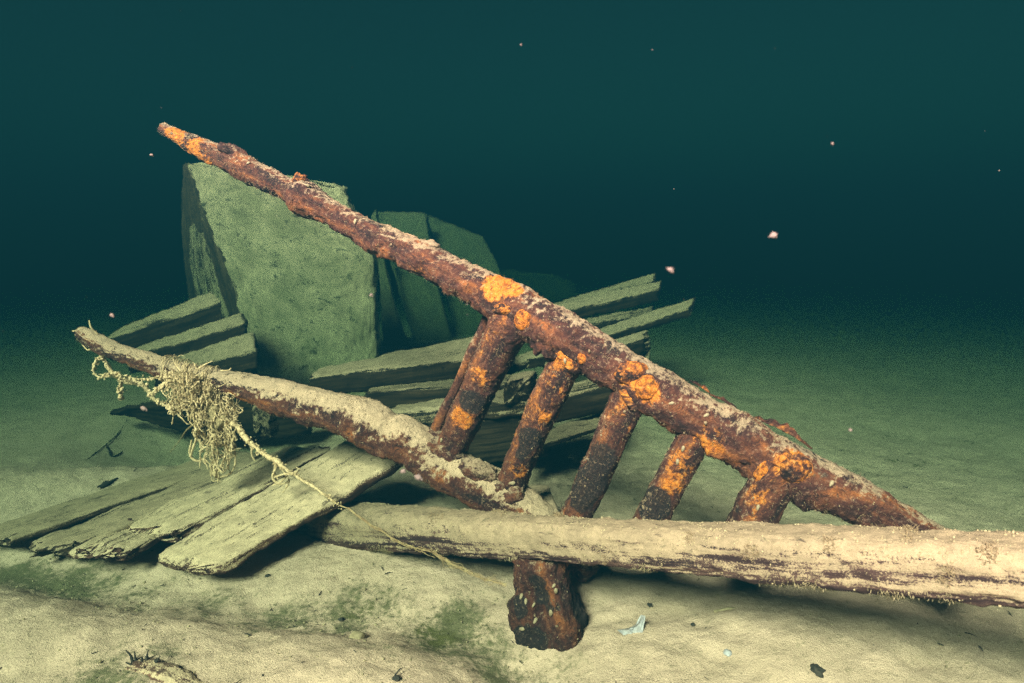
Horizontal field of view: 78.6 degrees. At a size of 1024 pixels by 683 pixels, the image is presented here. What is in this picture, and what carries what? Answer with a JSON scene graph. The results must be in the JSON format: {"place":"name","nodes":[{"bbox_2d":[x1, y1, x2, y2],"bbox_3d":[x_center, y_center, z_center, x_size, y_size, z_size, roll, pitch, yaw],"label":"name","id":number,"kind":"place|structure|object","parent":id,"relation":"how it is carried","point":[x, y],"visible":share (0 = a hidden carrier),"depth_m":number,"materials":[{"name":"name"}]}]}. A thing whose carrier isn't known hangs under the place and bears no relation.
{"place":"outdoors","nodes":[
{"label":"outdoors","id":0,"kind":"place"},
{"bbox_2d":[32,581,525,682],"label":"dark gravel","id":1,"kind":"structure","parent":0,"point":[322,630],"depth_m":1.55,"materials":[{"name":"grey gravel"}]},
{"bbox_2d":[414,474,422,481],"bbox_3d":[-0.128,0.186,0.853,0.012,0.010,0.006,0,10,0],"label":"drifting flake","id":2,"kind":"object","parent":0,"point":[418,477],"visible":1,"depth_m":0.85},
{"bbox_2d":[0,248,1023,682],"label":"lake bed","id":3,"kind":"object","parent":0,"point":[902,362],"visible":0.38,"depth_m":2.37,"materials":[{"name":"beige sand"}]},
{"bbox_2d":[97,477,117,488],"bbox_3d":[-1.482,0.523,2.300,0.022,0.022,0.076,4,11,24],"label":"twig","id":4,"kind":"object","parent":3,"relation":"on","point":[105,484],"visible":1,"depth_m":2.29,"materials":[{"name":"wood"}]},
{"bbox_2d":[88,419,127,458],"bbox_3d":[-1.955,0.471,3.035,0.016,0.054,0.492,-2,10,-11],"label":"twig","id":5,"kind":"object","parent":3,"relation":"on","point":[108,442],"visible":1,"depth_m":3.01,"materials":[{"name":"wood"}]},
{"bbox_2d":[107,446,122,456],"bbox_3d":[-1.883,0.521,2.973,0.059,0.030,0.112,-8,12,-38],"label":"twig","id":6,"kind":"object","parent":3,"relation":"on","point":[110,453],"visible":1,"depth_m":2.95,"materials":[{"name":"brown wood"}]},
{"bbox_2d":[0,451,261,546],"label":"plank","id":7,"kind":"object","parent":3,"relation":"on","point":[45,521],"visible":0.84,"depth_m":2.07,"materials":[{"name":"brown wood"}]},
{"bbox_2d":[29,458,256,557],"bbox_3d":[-1.126,0.526,2.046,0.266,0.130,0.711,6,11,33],"label":"plank","id":8,"kind":"object","parent":3,"relation":"on","point":[61,543],"visible":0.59,"depth_m":1.94,"materials":[{"name":"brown wood"}]},
{"bbox_2d":[68,529,160,560],"bbox_3d":[-1.114,0.574,1.900,0.207,0.059,0.359,3,10,18],"label":"plank","id":9,"kind":"object","parent":8,"relation":"on","point":[124,545],"visible":0.45,"depth_m":1.78,"materials":[{"name":"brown wood"}]},
{"bbox_2d":[127,446,330,542],"bbox_3d":[-0.919,0.481,2.067,0.298,0.170,0.624,7,12,34],"label":"plank","id":10,"kind":"object","parent":9,"relation":"on","point":[176,520],"visible":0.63,"depth_m":1.98,"materials":[{"name":"brown wood"}]},
{"bbox_2d":[124,650,206,682],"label":"sunken log","id":11,"kind":"object","parent":3,"relation":"on","point":[157,669],"visible":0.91,"depth_m":1.30,"materials":[{"name":"brown wood"}]},
{"bbox_2d":[110,398,311,437],"bbox_3d":[-1.480,0.359,3.024,1.065,0.235,0.097,1,10,8],"label":"hull board","id":12,"kind":"object","parent":3,"relation":"on","point":[156,414],"visible":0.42,"depth_m":3.01,"materials":[{"name":"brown wood"}]},
{"bbox_2d":[154,332,259,390],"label":"beam","id":13,"kind":"structure","parent":12,"relation":"on","point":[240,353],"depth_m":2.96,"materials":[{"name":"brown wood"}]},
{"bbox_2d":[128,313,247,373],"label":"beam","id":14,"kind":"structure","parent":13,"relation":"on","point":[198,338],"depth_m":3.10,"materials":[{"name":"brown wood"}]},
{"bbox_2d":[107,291,221,360],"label":"beam","id":15,"kind":"structure","parent":14,"relation":"on","point":[199,311],"depth_m":3.24,"materials":[{"name":"brown wood"}]},
{"bbox_2d":[252,405,278,439],"bbox_3d":[-1.074,0.342,2.729,0.077,0.166,0.098,1,10,7],"label":"rock","id":16,"kind":"object","parent":3,"relation":"on","point":[265,425],"visible":0.69,"depth_m":2.69,"materials":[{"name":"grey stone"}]},
{"bbox_2d":[158,440,402,575],"bbox_3d":[-0.664,0.491,1.890,0.308,0.221,0.679,8,13,40],"label":"plank","id":17,"kind":"object","parent":3,"relation":"on","point":[241,533],"visible":0.86,"depth_m":1.84,"materials":[{"name":"brown wood"}]},
{"bbox_2d":[181,162,380,394],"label":"hull slab","id":18,"kind":"structure","parent":3,"relation":"on","point":[297,291],"depth_m":3.94,"materials":[{"name":"green stone"}]},
{"bbox_2d":[349,630,364,639],"bbox_3d":[-0.367,0.698,1.476,0.040,0.023,0.036,5,11,29],"label":"pebble","id":19,"kind":"object","parent":3,"relation":"on","point":[356,634],"visible":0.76,"depth_m":1.47,"materials":[{"name":"beige stone"}]},
{"bbox_2d":[372,210,408,345],"bbox_3d":[-1.089,-0.455,5.357,0.222,1.345,0.675,-7,12,-37],"label":"hull board","id":20,"kind":"object","parent":3,"relation":"on","point":[393,333],"visible":0.56,"depth_m":5.33,"materials":[{"name":"green wood"}]},
{"bbox_2d":[392,675,399,680],"bbox_3d":[-0.237,0.687,1.279,0.017,0.008,0.016,0,10,0],"label":"debris scrap","id":21,"kind":"object","parent":3,"relation":"on","point":[395,677],"visible":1,"depth_m":1.27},
{"bbox_2d":[378,211,451,340],"bbox_3d":[-0.859,-0.514,5.769,0.416,1.380,0.960,-6,11,-31],"label":"hull board","id":22,"kind":"object","parent":3,"relation":"on","point":[422,303],"visible":0.56,"depth_m":5.69,"materials":[{"name":"green wood"}]},
{"bbox_2d":[428,215,501,334],"bbox_3d":[-0.387,-0.546,6.078,0.532,1.363,0.999,-5,11,-29],"label":"hull board","id":23,"kind":"object","parent":3,"relation":"on","point":[461,243],"visible":0.43,"depth_m":6.13,"materials":[{"name":"green wood"}]},
{"bbox_2d":[427,416,550,462],"bbox_3d":[-0.091,0.377,2.483,0.509,0.267,0.096,1,10,5],"label":"board","id":24,"kind":"object","parent":3,"relation":"on","point":[492,441],"visible":0.17,"depth_m":2.44,"materials":[{"name":"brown wood"}]},
{"bbox_2d":[74,122,949,582],"bbox_3d":[-0.207,-0.025,1.717,2.566,1.295,0.327,4,10,22],"label":"iron ladder","id":25,"kind":"object","parent":3,"relation":"on","point":[778,472],"visible":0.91,"depth_m":1.57,"materials":[{"name":"brown metal"}]},
{"bbox_2d":[72,320,242,482],"bbox_3d":[-1.134,0.185,1.976,0.696,0.482,0.204,3,10,18],"label":"tangled net","id":26,"kind":"object","parent":25,"relation":"hanging from","point":[200,397],"visible":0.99,"depth_m":1.90,"materials":[{"name":"beige fabric"}]},
{"bbox_2d":[170,423,193,452],"bbox_3d":[-1.112,0.320,2.138,0.012,0.234,0.426,-9,13,-43],"label":"net cord","id":27,"kind":"object","parent":26,"relation":"hanging from","point":[188,428],"visible":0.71,"depth_m":2.16,"materials":[{"name":"beige fabric"}]},
{"bbox_2d":[226,418,506,586],"bbox_3d":[-0.439,0.413,1.704,0.970,0.304,0.055,5,11,26],"label":"rope","id":28,"kind":"object","parent":26,"relation":"attached to","point":[244,436],"visible":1,"depth_m":1.78,"materials":[{"name":"beige fabric"}]},
{"bbox_2d":[528,485,558,512],"bbox_3d":[0.071,0.471,1.842,0.119,0.089,0.337,0,10,0],"label":"board","id":29,"kind":"object","parent":25,"relation":"on","point":[543,491],"visible":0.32,"depth_m":1.88,"materials":[{"name":"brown wood"}]},
{"bbox_2d":[0,410,1023,682],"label":"silt crumbs","id":30,"kind":"object","parent":3,"relation":"on","point":[440,606],"visible":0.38,"depth_m":1.61,"materials":[{"name":"beige sand"}]},
{"bbox_2d":[20,437,1012,682],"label":"plant litter","id":31,"kind":"object","parent":3,"relation":"on","point":[453,557],"visible":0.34,"depth_m":1.49,"materials":[{"name":"brown plant"}]},
{"bbox_2d":[502,269,578,302],"bbox_3d":[0.425,-0.430,8.135,1.170,0.996,0.549,0,10,0],"label":"boulder","id":32,"kind":"object","parent":3,"relation":"on","point":[553,288],"visible":0.32,"depth_m":8.15,"materials":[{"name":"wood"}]},
{"bbox_2d":[507,557,586,651],"bbox_3d":[0.089,0.660,1.502,0.210,0.308,0.156,3,10,19],"label":"iron stump","id":33,"kind":"object","parent":3,"relation":"on","point":[561,628],"visible":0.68,"depth_m":1.47,"materials":[{"name":"brown metal"}]},
{"bbox_2d":[505,413,602,455],"bbox_3d":[0.182,0.355,2.420,0.580,0.080,0.147,-6,12,-33],"label":"board","id":34,"kind":"object","parent":3,"relation":"on","point":[568,431],"visible":0.56,"depth_m":2.41,"materials":[{"name":"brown wood"}]},
{"bbox_2d":[554,379,611,422],"bbox_3d":[0.261,0.235,2.565,0.350,0.171,0.218,-2,10,-10],"label":"board","id":35,"kind":"object","parent":34,"relation":"on","point":[587,397],"visible":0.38,"depth_m":2.47,"materials":[{"name":"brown wood"}]},
{"bbox_2d":[544,330,648,366],"bbox_3d":[0.405,0.071,2.981,0.574,0.220,0.155,-2,10,-12],"label":"timber","id":36,"kind":"object","parent":3,"relation":"on","point":[634,343],"visible":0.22,"depth_m":2.96,"materials":[{"name":"brown wood"}]},
{"bbox_2d":[640,339,650,359],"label":"timber block","id":37,"kind":"structure","parent":36,"relation":"on","point":[646,353],"depth_m":3.00,"materials":[{"name":"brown wood"}]},
{"bbox_2d":[618,615,644,634],"bbox_3d":[0.277,0.672,1.461,0.065,0.082,0.022,0,10,0],"label":"shell fragment","id":38,"kind":"object","parent":3,"relation":"on","point":[638,627],"visible":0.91,"depth_m":1.46,"materials":[{"name":"white"}]},
{"bbox_2d":[292,501,1023,608],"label":"beam","id":39,"kind":"structure","parent":3,"relation":"on","point":[981,568],"depth_m":1.18,"materials":[{"name":"brown wood"}]},
{"bbox_2d":[714,607,735,612],"bbox_3d":[0.522,0.641,1.494,0.077,0.022,0.018,3,10,17],"label":"twig","id":40,"kind":"object","parent":3,"relation":"on","point":[723,609],"visible":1,"depth_m":1.50,"materials":[{"name":"beige wood"}]},
{"bbox_2d":[723,649,731,656],"bbox_3d":[0.470,0.678,1.363,0.018,0.012,0.022,6,11,32],"label":"pebble","id":41,"kind":"object","parent":3,"relation":"on","point":[727,652],"visible":1,"depth_m":1.36,"materials":[{"name":"white stone"}]},
{"bbox_2d":[810,663,825,677],"bbox_3d":[0.624,0.672,1.279,0.037,0.019,0.032,-9,13,-44],"label":"debris scrap","id":42,"kind":"object","parent":3,"relation":"on","point":[817,670],"visible":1,"depth_m":1.27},
{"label":"timber","id":43,"kind":"object","parent":3,"relation":"on","visible":0},
{"bbox_2d":[364,375,511,407],"bbox_3d":[-0.298,0.219,2.713,0.664,0.138,0.248,0,10,0],"label":"timber","id":44,"kind":"object","parent":43,"relation":"on","point":[391,396],"visible":0.39,"depth_m":2.60,"materials":[{"name":"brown wood"}]},
{"bbox_2d":[309,336,473,392],"bbox_3d":[-0.453,0.096,2.912,0.908,0.239,0.376,-1,10,-7],"label":"timber","id":45,"kind":"object","parent":44,"relation":"on","point":[439,361],"visible":0.6,"depth_m":2.75,"materials":[{"name":"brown wood"}]},
{"bbox_2d":[506,297,695,374],"bbox_3d":[0.470,-0.031,3.273,1.315,0.340,0.141,-4,11,-24],"label":"timber","id":46,"kind":"object","parent":45,"relation":"on","point":[654,319],"visible":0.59,"depth_m":3.32,"materials":[{"name":"brown wood"}]},
{"bbox_2d":[527,354,545,368],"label":"timber","id":47,"kind":"object","parent":46,"relation":"on","point":[537,361],"visible":0.25,"depth_m":3.03,"materials":[{"name":"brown wood"}]},
{"bbox_2d":[528,306,653,345],"bbox_3d":[0.455,-0.089,3.395,0.876,0.159,0.122,-5,11,-26],"label":"timber","id":48,"kind":"object","parent":46,"relation":"on","point":[601,321],"visible":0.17,"depth_m":3.42,"materials":[{"name":"brown wood"}]},
{"bbox_2d":[558,280,661,317],"bbox_3d":[0.413,-0.190,3.467,1.135,0.256,0.142,-5,11,-26],"label":"timber","id":49,"kind":"object","parent":48,"relation":"on","point":[630,297],"visible":0.63,"depth_m":3.50,"materials":[{"name":"brown wood"}]},
{"bbox_2d":[553,273,655,304],"bbox_3d":[0.473,-0.253,3.728,0.972,0.284,0.143,-4,10,-20],"label":"timber","id":50,"kind":"object","parent":49,"relation":"on","point":[649,278],"visible":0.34,"depth_m":3.75,"materials":[{"name":"brown wood"}]},
{"bbox_2d":[391,389,526,424],"bbox_3d":[-0.195,0.269,2.514,0.647,0.184,0.205,2,10,11],"label":"timber","id":51,"kind":"object","parent":43,"relation":"on","point":[423,413],"visible":0.38,"depth_m":2.45,"materials":[{"name":"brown wood"}]},
{"bbox_2d":[503,371,536,405],"bbox_3d":[0.035,0.181,2.464,0.108,0.125,0.252,1,10,8],"label":"timber block","id":52,"kind":"object","parent":51,"relation":"on","point":[519,387],"depth_m":2.36,"materials":[{"name":"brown wood"}]},
{"bbox_2d":[0,0,1023,248],"label":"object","id":53,"kind":"structure","parent":0,"point":[581,133],"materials":[{"name":"teal liquid"}]},
{"bbox_2d":[769,232,776,237],"bbox_3d":[0.271,-0.111,0.651,0.010,0.007,0.005,0,10,0],"label":"drifting flake","id":54,"kind":"object","parent":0,"point":[773,235],"visible":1,"depth_m":0.65,"materials":[{"name":"white"}]}
]}

